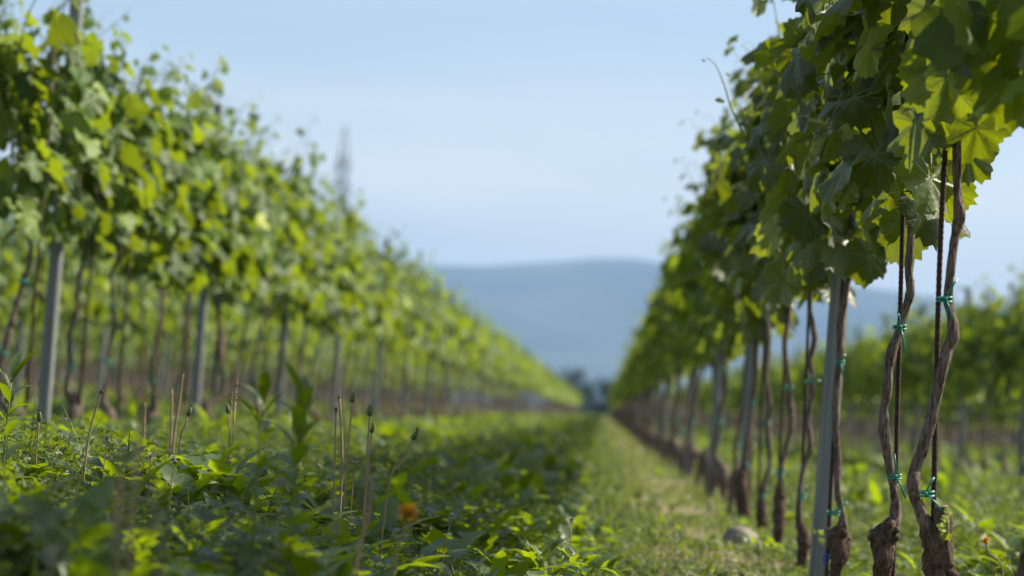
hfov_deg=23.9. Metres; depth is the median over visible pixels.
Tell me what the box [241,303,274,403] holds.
grapevine
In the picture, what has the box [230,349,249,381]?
grapevine
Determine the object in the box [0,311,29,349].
grapevine
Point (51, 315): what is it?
trellis post
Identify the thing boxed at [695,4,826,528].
grapevine
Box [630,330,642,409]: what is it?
grapevine
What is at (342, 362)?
grapevine
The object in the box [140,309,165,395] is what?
grapevine
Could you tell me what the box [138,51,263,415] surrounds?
grapevine
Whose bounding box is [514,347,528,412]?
grapevine
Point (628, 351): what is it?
grapevine
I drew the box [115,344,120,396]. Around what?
trellis post
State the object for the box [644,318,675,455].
grapevine
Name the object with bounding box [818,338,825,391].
grapevine
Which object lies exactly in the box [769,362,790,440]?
grapevine
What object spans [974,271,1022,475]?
grapevine
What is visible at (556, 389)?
distant grapevines
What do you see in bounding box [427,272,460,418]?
grapevine
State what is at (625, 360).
grapevine
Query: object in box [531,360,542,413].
grapevine
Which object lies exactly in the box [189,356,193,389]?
trellis post
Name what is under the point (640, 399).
trellis post
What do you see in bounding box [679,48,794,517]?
grapevine
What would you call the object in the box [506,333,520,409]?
grapevine
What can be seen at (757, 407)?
grapevine
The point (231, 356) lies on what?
grapevine
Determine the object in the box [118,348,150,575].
dry weed
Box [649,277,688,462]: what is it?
grapevine
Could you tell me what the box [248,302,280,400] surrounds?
grapevine
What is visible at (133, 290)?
grapevine
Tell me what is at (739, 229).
grapevine
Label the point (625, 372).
grapevine
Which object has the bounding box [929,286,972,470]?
grapevine
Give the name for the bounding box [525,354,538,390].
grapevine
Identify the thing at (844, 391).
grapevine
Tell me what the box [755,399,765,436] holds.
grapevine
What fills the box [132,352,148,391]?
grapevine
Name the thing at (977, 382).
grapevine
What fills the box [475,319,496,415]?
grapevine
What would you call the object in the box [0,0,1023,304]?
sky
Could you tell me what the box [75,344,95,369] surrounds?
grapevine
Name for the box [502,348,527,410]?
grapevine
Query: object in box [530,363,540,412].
grapevine
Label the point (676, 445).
grapevine
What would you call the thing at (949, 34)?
grapevine
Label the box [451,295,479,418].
grapevine
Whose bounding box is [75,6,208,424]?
grapevine
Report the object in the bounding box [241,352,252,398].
grapevine
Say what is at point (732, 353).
grapevine
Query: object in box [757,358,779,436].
grapevine
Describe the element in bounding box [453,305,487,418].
grapevine
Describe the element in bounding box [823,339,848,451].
grapevine
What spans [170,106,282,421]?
grapevine
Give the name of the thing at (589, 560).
weed rosette
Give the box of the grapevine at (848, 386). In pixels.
[842,319,875,453]
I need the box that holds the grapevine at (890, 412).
[889,400,894,433]
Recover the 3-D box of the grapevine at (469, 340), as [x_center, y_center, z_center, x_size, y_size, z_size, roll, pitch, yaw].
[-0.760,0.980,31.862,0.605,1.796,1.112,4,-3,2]
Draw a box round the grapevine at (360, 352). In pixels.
[344,340,363,408]
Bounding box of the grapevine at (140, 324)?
[111,250,158,406]
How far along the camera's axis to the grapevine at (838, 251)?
5.80 m
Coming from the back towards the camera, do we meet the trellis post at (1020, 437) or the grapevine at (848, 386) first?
the grapevine at (848, 386)
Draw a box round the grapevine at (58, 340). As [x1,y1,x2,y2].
[57,327,66,347]
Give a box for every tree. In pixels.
[549,364,596,413]
[579,383,605,412]
[588,376,615,415]
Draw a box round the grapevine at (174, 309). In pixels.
[152,290,185,401]
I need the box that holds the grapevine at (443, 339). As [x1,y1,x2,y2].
[419,269,450,417]
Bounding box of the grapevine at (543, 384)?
[533,357,544,411]
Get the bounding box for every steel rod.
[24,80,53,408]
[79,187,98,405]
[116,137,140,420]
[156,239,169,400]
[181,292,191,415]
[212,285,222,412]
[238,293,248,410]
[264,298,270,371]
[748,339,754,501]
[757,291,765,528]
[777,306,786,478]
[801,315,809,505]
[824,230,847,575]
[891,33,908,575]
[931,148,947,519]
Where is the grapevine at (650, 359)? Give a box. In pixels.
[646,284,685,459]
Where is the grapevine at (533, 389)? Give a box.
[525,364,539,415]
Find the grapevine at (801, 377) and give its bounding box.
[795,335,825,439]
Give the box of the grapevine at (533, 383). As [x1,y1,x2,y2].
[522,352,534,413]
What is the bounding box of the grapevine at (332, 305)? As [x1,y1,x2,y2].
[302,193,367,421]
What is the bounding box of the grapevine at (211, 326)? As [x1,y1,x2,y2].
[173,293,216,406]
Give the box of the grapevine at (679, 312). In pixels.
[671,219,732,489]
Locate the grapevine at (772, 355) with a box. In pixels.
[764,350,790,437]
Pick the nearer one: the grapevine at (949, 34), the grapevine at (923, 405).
the grapevine at (949, 34)
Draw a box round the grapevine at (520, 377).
[509,342,523,412]
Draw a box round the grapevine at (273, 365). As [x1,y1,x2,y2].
[261,355,277,399]
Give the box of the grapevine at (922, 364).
[913,288,959,467]
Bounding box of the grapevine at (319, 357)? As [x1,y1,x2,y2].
[305,331,329,364]
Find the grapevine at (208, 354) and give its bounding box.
[202,342,213,397]
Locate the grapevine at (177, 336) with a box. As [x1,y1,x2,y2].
[163,294,206,404]
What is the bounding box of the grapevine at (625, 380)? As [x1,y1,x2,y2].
[624,346,637,422]
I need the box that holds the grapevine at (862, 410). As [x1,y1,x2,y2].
[858,400,876,443]
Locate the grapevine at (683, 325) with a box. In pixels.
[665,227,729,485]
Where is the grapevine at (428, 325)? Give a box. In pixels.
[392,255,434,418]
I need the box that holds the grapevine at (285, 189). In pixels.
[237,114,317,418]
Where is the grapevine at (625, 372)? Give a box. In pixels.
[621,343,637,436]
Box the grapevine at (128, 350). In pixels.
[118,346,133,390]
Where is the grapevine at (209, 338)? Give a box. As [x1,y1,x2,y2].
[191,289,230,404]
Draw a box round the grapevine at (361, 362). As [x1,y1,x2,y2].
[349,341,367,410]
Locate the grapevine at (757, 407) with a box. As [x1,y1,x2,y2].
[755,361,775,431]
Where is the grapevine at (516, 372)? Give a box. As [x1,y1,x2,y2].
[506,335,520,411]
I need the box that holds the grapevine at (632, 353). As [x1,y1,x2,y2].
[630,321,646,445]
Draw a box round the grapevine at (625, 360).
[619,352,634,436]
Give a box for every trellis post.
[11,316,18,389]
[13,234,28,398]
[37,0,83,420]
[70,329,76,390]
[97,264,110,402]
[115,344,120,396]
[161,319,170,396]
[189,103,222,429]
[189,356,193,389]
[210,342,216,397]
[218,376,221,392]
[250,349,255,404]
[274,165,298,413]
[282,328,289,408]
[331,207,349,420]
[371,237,389,421]
[402,261,414,417]
[425,279,438,415]
[443,291,453,412]
[458,304,468,418]
[470,313,479,416]
[480,323,487,415]
[489,329,496,411]
[497,334,503,412]
[504,338,509,413]
[515,347,520,413]
[520,350,525,410]
[524,353,529,412]
[636,394,641,438]
[648,385,655,447]
[653,384,661,451]
[661,379,669,459]
[670,367,681,467]
[684,365,697,475]
[706,344,722,495]
[736,340,753,516]
[754,359,760,440]
[776,361,782,439]
[792,346,797,437]
[808,210,849,575]
[847,326,859,451]
[875,316,887,456]
[902,417,905,448]
[911,303,924,458]
[956,287,970,472]
[980,414,984,458]
[1016,411,1020,460]
[1017,386,1023,480]
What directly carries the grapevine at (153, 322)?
on the ground at (691, 511)
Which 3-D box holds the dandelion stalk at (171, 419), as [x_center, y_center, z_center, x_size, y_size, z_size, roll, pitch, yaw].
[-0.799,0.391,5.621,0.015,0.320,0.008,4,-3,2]
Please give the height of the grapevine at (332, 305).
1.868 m
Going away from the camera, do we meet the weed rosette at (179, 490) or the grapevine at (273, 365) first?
the weed rosette at (179, 490)
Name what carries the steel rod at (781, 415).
on the ground at (691, 511)
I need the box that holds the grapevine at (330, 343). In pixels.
[304,319,334,406]
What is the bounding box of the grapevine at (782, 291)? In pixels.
[702,0,869,569]
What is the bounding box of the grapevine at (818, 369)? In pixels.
[815,334,847,399]
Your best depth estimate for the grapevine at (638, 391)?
36.45 m
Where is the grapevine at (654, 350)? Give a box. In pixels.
[646,269,673,461]
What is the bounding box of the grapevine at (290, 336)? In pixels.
[258,319,292,405]
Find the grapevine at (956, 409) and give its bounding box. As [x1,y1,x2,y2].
[948,400,974,426]
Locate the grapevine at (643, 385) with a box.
[634,313,649,448]
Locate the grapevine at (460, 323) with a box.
[436,276,468,418]
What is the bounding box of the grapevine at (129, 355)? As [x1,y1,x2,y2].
[126,347,139,391]
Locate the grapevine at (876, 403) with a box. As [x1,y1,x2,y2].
[871,398,878,411]
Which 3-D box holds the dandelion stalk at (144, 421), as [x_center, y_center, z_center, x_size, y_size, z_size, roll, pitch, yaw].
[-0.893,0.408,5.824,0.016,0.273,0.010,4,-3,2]
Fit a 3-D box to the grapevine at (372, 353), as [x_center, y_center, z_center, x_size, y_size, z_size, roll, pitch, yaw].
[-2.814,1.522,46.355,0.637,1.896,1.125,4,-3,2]
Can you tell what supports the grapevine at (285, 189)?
on the ground at (691, 511)
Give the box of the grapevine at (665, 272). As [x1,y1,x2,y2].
[657,191,705,463]
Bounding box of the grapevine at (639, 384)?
[632,328,648,447]
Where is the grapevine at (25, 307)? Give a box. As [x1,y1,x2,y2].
[0,218,50,397]
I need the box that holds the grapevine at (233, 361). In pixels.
[224,339,242,392]
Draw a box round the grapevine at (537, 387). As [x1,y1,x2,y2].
[528,370,541,414]
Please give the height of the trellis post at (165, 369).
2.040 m
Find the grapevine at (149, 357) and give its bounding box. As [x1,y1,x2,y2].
[145,350,157,389]
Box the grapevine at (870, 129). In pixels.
[770,0,981,575]
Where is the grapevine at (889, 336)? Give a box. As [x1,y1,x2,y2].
[883,303,925,462]
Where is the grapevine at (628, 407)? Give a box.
[620,360,629,431]
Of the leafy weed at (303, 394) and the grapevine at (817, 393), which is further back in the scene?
the grapevine at (817, 393)
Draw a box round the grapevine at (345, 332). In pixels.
[313,189,379,422]
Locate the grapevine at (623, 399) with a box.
[618,366,625,423]
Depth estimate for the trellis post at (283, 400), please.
35.10 m
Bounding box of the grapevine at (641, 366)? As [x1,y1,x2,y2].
[636,296,664,448]
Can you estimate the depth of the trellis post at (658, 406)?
25.41 m
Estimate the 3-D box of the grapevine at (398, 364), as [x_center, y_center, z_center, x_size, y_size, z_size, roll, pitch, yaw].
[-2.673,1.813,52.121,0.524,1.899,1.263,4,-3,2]
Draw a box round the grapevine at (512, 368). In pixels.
[494,341,520,414]
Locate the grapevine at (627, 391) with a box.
[622,354,633,434]
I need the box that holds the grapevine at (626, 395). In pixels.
[621,356,631,433]
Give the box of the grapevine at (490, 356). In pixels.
[473,316,495,416]
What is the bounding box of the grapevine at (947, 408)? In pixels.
[941,402,964,452]
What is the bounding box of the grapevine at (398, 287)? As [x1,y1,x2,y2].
[359,221,407,419]
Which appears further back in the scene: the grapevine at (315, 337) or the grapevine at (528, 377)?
the grapevine at (528, 377)
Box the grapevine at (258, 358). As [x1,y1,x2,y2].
[249,354,262,396]
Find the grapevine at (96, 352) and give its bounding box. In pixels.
[89,337,100,388]
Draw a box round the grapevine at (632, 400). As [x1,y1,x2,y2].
[623,345,633,431]
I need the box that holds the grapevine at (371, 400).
[368,353,385,404]
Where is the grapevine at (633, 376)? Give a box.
[629,337,655,439]
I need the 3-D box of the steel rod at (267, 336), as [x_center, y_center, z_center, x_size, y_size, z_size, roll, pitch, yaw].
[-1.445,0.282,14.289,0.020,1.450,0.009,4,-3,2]
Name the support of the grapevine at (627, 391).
on the ground at (691, 511)
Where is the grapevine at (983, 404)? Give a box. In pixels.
[978,399,999,454]
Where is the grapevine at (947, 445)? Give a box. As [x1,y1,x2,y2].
[938,404,951,451]
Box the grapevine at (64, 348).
[58,330,77,386]
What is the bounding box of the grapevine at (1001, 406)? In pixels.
[995,394,1017,459]
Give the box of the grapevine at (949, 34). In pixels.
[910,0,1023,575]
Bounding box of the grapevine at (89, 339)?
[67,325,101,391]
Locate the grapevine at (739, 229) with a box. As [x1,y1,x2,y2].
[714,20,828,545]
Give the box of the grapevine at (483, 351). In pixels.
[458,316,492,415]
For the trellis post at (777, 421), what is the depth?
43.87 m
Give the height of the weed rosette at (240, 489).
0.232 m
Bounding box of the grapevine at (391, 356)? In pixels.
[378,349,394,402]
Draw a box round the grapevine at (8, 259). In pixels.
[0,188,25,303]
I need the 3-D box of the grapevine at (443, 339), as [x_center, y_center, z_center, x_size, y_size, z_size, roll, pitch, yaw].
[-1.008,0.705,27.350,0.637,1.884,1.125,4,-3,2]
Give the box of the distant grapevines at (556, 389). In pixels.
[0,344,1017,451]
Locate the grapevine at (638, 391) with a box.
[627,354,640,440]
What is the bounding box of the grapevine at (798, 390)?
[792,341,823,445]
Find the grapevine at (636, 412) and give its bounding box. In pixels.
[625,338,638,432]
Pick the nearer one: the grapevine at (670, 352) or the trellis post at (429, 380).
the grapevine at (670, 352)
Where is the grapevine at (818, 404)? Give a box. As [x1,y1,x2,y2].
[802,340,825,447]
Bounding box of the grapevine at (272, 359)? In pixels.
[261,352,276,372]
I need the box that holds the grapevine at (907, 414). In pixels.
[891,398,912,446]
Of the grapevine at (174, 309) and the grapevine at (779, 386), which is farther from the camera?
the grapevine at (779, 386)
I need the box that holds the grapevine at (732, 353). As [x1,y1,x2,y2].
[663,159,744,499]
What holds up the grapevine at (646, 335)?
on the ground at (691, 511)
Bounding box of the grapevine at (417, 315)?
[367,244,422,420]
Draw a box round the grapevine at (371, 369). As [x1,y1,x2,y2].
[361,346,376,397]
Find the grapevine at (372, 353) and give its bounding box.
[359,343,375,408]
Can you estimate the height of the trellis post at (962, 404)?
2.040 m
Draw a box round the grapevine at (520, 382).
[512,362,526,409]
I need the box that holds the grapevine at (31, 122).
[0,0,141,416]
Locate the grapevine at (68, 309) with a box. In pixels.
[28,207,100,399]
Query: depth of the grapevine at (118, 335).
35.34 m
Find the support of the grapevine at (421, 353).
on the ground at (691, 511)
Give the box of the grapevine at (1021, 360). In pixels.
[1008,285,1023,380]
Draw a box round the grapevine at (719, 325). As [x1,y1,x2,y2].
[673,104,799,515]
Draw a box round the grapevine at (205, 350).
[189,341,211,355]
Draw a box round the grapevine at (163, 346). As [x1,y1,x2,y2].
[158,326,175,351]
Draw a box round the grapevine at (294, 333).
[272,302,300,403]
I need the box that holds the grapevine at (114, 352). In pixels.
[110,345,126,389]
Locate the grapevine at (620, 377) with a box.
[619,363,628,425]
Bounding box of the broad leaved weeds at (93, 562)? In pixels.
[0,377,1023,575]
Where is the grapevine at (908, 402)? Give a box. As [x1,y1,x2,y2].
[906,400,913,412]
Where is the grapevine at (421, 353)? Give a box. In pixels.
[406,250,442,419]
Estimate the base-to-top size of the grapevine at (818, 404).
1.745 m
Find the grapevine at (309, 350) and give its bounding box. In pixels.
[287,318,315,406]
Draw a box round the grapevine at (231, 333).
[206,287,244,376]
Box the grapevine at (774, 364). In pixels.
[768,351,794,440]
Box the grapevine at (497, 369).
[484,325,511,413]
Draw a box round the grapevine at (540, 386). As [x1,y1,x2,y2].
[533,363,543,413]
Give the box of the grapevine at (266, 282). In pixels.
[209,103,301,423]
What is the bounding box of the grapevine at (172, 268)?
[111,56,232,426]
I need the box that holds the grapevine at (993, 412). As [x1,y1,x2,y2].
[983,394,1011,456]
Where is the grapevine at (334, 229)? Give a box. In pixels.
[286,153,347,405]
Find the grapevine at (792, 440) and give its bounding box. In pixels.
[778,356,800,445]
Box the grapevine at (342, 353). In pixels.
[322,340,345,408]
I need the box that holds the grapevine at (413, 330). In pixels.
[385,241,436,416]
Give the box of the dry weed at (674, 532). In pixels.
[659,523,676,575]
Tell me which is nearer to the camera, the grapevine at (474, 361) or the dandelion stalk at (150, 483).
the dandelion stalk at (150, 483)
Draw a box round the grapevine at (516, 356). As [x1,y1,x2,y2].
[502,336,521,413]
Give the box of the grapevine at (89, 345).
[88,293,119,394]
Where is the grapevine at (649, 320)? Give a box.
[645,231,687,465]
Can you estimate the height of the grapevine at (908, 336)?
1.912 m
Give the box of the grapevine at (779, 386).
[775,347,802,424]
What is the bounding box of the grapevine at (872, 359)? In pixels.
[861,306,906,455]
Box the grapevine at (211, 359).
[208,349,228,389]
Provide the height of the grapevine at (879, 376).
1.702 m
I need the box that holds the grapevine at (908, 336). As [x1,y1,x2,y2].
[893,297,942,458]
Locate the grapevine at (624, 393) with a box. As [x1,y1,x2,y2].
[618,359,631,432]
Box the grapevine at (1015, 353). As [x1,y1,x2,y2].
[992,262,1023,479]
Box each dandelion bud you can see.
[34,410,41,464]
[177,405,191,459]
[226,402,229,463]
[342,390,354,515]
[361,402,373,547]
[363,422,374,541]
[379,428,418,555]
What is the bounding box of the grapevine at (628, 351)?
[625,342,637,437]
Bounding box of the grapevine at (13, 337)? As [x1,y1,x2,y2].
[2,322,27,383]
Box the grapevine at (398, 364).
[385,350,400,406]
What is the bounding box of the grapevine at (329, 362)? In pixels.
[320,335,342,407]
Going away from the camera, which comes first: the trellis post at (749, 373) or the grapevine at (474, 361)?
the trellis post at (749, 373)
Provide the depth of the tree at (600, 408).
438.10 m
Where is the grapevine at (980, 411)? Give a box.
[965,399,992,451]
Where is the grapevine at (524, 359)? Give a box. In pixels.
[513,351,525,395]
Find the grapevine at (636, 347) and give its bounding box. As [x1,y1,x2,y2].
[633,317,655,449]
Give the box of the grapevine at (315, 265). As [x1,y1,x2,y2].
[255,153,341,418]
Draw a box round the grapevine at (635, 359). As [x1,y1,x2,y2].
[629,314,663,446]
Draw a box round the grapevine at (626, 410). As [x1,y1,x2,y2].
[619,373,628,428]
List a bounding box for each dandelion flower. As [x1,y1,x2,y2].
[392,503,422,575]
[980,536,1003,575]
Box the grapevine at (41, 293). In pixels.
[10,237,85,401]
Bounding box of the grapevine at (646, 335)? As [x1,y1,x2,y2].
[641,293,672,444]
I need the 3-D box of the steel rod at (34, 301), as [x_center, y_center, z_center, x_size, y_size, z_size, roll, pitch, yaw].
[-1.664,-0.020,8.451,0.020,1.450,0.009,4,-3,2]
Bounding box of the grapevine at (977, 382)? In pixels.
[948,274,1016,472]
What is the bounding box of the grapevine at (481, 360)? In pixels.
[466,303,490,416]
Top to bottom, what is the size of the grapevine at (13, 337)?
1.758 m
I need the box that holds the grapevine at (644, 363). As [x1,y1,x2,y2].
[641,282,674,454]
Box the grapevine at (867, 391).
[855,327,882,459]
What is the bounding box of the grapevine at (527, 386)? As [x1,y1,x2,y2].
[519,354,535,414]
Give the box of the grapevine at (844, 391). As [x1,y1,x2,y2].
[841,316,869,448]
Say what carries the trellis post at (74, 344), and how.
on the ground at (691, 511)
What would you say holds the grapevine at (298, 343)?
on the ground at (691, 511)
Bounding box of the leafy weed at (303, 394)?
[242,359,338,575]
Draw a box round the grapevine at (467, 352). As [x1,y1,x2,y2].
[449,297,476,416]
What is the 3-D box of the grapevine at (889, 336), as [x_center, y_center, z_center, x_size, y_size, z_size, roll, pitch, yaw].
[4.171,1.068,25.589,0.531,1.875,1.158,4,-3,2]
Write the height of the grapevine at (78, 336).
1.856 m
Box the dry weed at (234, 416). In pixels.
[228,378,240,465]
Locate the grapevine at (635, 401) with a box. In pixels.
[622,351,635,435]
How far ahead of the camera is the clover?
7.01 m
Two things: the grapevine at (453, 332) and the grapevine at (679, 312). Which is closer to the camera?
the grapevine at (679, 312)
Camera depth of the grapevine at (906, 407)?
45.44 m
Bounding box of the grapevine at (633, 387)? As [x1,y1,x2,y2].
[627,340,641,440]
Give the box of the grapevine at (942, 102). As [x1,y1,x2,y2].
[818,0,1023,575]
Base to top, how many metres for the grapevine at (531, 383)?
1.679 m
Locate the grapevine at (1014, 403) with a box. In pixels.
[1007,396,1020,457]
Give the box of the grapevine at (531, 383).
[521,358,535,412]
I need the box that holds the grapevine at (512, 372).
[500,328,523,412]
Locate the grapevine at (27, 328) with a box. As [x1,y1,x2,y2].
[13,316,43,391]
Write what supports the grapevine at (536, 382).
on the ground at (691, 511)
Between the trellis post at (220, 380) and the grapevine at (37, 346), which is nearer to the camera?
the grapevine at (37, 346)
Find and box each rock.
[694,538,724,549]
[722,526,758,552]
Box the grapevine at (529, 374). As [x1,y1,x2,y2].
[517,353,532,406]
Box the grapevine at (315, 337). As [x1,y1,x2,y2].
[300,320,321,378]
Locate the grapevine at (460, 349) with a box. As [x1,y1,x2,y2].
[438,300,472,416]
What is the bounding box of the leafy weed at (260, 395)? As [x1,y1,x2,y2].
[218,371,297,575]
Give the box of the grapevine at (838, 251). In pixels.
[741,0,887,575]
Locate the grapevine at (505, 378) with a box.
[495,335,515,413]
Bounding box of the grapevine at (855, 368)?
[847,322,880,455]
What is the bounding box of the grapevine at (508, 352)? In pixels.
[492,327,510,413]
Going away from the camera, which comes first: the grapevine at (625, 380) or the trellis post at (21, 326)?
the trellis post at (21, 326)
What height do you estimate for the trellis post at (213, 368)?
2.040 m
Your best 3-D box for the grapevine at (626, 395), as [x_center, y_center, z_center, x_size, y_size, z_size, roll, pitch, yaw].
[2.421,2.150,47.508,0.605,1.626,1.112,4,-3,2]
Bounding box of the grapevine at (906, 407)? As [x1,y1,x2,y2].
[900,399,912,447]
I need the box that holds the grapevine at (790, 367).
[780,351,817,446]
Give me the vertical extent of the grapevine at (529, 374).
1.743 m
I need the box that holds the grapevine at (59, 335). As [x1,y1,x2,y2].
[52,324,78,392]
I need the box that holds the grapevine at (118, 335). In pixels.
[100,332,134,393]
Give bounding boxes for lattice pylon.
[331,126,350,219]
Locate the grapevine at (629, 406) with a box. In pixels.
[620,360,630,431]
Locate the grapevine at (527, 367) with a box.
[515,344,528,399]
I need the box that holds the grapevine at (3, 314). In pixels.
[0,307,5,324]
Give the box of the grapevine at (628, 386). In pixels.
[625,345,638,411]
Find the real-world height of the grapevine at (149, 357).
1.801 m
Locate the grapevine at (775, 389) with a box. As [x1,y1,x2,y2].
[773,355,791,443]
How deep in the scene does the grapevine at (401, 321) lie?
21.71 m
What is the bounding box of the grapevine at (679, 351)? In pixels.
[660,226,709,480]
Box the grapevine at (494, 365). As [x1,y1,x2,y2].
[477,320,498,415]
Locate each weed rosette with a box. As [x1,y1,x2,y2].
[70,457,144,481]
[123,462,231,509]
[171,439,270,501]
[197,459,312,509]
[505,533,588,575]
[551,541,618,575]
[740,533,783,558]
[969,563,986,575]
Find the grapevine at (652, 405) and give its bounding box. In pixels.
[635,310,655,450]
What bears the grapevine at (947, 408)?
on the ground at (691, 511)
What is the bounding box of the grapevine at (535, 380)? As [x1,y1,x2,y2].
[526,348,538,411]
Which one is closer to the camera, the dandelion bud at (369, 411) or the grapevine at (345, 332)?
the dandelion bud at (369, 411)
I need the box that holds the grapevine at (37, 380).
[29,319,64,390]
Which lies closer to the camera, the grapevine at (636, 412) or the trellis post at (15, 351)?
the trellis post at (15, 351)
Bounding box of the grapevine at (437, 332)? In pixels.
[413,257,458,416]
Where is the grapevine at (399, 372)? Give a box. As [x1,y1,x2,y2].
[387,352,403,404]
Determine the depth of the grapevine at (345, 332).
17.87 m
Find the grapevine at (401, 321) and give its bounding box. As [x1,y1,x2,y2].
[371,235,415,421]
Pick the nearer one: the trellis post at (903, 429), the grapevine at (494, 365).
the grapevine at (494, 365)
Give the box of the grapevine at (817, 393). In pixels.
[808,340,822,402]
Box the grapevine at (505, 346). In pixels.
[489,320,508,412]
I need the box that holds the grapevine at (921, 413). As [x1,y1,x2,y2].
[911,401,924,427]
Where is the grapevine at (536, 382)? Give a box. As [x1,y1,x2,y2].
[527,355,541,408]
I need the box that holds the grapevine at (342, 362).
[333,338,351,367]
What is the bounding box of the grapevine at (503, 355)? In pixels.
[485,330,505,415]
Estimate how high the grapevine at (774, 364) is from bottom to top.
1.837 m
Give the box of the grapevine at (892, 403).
[890,400,899,417]
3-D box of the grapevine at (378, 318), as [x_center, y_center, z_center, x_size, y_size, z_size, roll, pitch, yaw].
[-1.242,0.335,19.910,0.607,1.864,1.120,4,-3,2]
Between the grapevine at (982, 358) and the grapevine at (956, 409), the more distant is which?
the grapevine at (956, 409)
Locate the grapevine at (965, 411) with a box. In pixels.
[956,400,981,451]
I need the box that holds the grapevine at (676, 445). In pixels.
[652,228,688,469]
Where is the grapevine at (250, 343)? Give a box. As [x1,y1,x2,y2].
[229,308,262,406]
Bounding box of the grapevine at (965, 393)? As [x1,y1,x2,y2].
[946,286,1007,470]
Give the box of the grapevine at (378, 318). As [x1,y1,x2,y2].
[345,214,403,419]
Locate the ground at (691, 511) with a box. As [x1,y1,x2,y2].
[58,378,1005,575]
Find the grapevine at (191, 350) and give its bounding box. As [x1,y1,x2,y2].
[184,340,206,395]
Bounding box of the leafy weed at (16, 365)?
[0,352,40,478]
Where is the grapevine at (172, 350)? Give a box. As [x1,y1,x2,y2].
[163,342,189,396]
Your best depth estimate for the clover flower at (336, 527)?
2.80 m
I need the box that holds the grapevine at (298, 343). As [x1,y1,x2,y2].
[284,321,306,408]
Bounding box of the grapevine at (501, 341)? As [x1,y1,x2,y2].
[478,324,504,414]
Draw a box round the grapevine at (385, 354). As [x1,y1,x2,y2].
[380,349,388,372]
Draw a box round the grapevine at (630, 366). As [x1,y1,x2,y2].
[625,330,644,443]
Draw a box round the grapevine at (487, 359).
[467,308,492,417]
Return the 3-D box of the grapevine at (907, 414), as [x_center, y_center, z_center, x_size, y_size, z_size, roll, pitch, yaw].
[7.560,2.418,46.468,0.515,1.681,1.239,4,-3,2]
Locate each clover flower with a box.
[38,546,55,575]
[102,434,110,479]
[146,453,154,516]
[169,455,177,512]
[273,476,284,573]
[330,521,341,575]
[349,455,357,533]
[441,512,455,574]
[568,516,574,566]
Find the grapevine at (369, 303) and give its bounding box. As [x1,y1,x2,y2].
[322,199,383,419]
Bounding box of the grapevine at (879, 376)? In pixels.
[871,322,919,459]
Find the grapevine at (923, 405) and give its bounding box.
[920,398,941,451]
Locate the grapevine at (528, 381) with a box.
[515,355,534,413]
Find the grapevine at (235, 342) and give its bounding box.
[222,287,253,404]
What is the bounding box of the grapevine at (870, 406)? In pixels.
[866,399,877,443]
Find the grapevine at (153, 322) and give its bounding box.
[117,250,175,402]
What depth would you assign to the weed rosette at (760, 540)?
7.14 m
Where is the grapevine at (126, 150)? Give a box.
[7,0,196,424]
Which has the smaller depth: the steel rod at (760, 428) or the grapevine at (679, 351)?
the steel rod at (760, 428)
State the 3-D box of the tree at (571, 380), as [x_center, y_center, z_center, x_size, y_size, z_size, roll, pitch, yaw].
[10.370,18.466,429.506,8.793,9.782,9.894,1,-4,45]
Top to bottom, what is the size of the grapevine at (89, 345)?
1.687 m
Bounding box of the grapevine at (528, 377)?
[519,346,531,414]
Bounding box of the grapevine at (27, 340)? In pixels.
[12,326,40,379]
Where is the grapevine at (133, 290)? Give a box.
[87,244,143,399]
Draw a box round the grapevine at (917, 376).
[901,293,943,463]
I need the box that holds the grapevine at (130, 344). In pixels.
[120,310,142,393]
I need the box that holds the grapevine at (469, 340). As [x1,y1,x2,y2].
[446,298,479,417]
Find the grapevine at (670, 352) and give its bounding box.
[660,225,701,474]
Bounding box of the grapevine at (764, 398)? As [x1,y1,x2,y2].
[758,358,774,405]
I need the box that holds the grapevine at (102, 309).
[62,237,124,396]
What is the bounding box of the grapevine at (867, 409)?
[862,397,876,436]
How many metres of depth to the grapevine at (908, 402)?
44.55 m
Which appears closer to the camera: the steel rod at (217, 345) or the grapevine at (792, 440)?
the steel rod at (217, 345)
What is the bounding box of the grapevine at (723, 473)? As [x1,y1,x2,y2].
[681,107,741,506]
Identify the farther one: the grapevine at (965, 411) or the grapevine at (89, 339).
the grapevine at (965, 411)
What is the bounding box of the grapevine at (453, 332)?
[416,284,463,417]
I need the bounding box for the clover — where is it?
[0,377,1023,575]
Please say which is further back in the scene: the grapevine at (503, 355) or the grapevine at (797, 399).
the grapevine at (503, 355)
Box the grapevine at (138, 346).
[127,330,152,395]
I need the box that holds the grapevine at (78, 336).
[64,323,93,386]
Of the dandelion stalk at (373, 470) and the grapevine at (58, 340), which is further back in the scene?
the grapevine at (58, 340)
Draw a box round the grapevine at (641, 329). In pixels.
[638,299,664,452]
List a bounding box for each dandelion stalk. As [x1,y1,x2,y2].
[81,389,103,490]
[111,469,123,575]
[142,401,145,437]
[145,477,160,575]
[168,387,172,455]
[171,371,183,454]
[332,407,337,518]
[338,395,342,517]
[353,465,378,575]
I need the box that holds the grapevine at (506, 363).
[492,326,510,416]
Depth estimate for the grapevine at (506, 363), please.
44.90 m
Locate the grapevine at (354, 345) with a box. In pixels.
[339,340,357,405]
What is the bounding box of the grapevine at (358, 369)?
[354,341,373,405]
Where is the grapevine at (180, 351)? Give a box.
[174,342,193,397]
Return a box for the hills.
[39,258,1008,439]
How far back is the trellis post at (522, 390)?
59.85 m
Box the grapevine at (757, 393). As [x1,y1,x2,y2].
[756,360,772,437]
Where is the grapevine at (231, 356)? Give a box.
[218,347,237,388]
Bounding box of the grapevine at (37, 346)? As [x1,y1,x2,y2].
[26,325,41,383]
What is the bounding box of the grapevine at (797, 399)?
[788,350,816,445]
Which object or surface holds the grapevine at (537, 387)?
on the ground at (691, 511)

